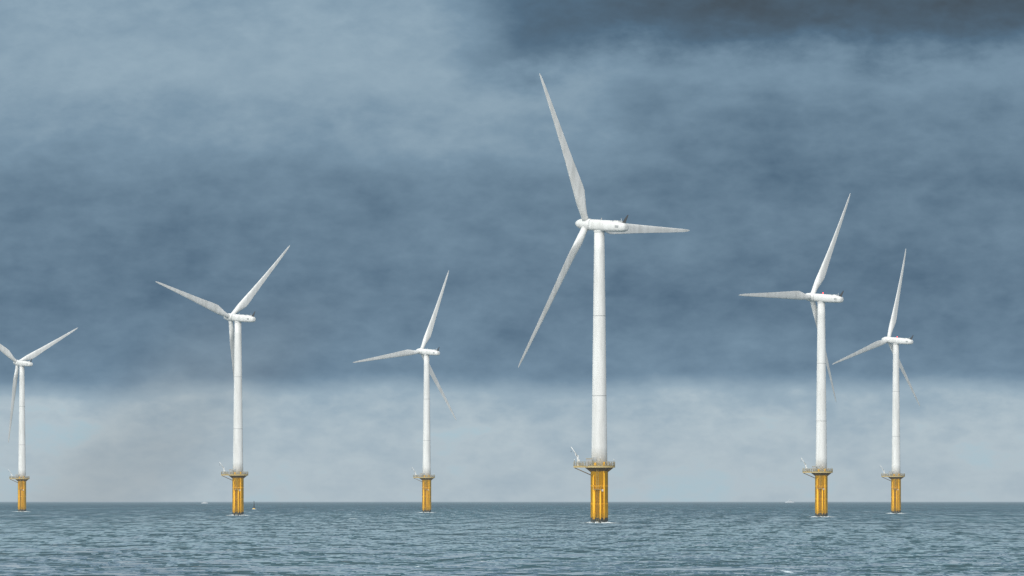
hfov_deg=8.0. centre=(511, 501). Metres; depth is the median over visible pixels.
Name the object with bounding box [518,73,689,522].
turbine
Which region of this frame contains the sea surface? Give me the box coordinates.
[0,502,1023,575]
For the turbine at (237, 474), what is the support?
on the sea surface
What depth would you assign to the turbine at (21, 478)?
4182.52 m
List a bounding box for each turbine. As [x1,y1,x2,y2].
[0,328,76,511]
[156,245,289,515]
[353,271,455,512]
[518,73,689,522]
[739,195,849,516]
[832,250,919,513]
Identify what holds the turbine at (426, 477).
on the sea surface
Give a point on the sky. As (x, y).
(394, 147)
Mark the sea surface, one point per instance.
(486, 539)
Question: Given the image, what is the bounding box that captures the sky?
[0,0,1023,501]
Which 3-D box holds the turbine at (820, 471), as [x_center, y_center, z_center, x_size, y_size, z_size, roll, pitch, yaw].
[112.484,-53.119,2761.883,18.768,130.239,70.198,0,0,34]
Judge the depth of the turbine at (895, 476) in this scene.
3555.44 m

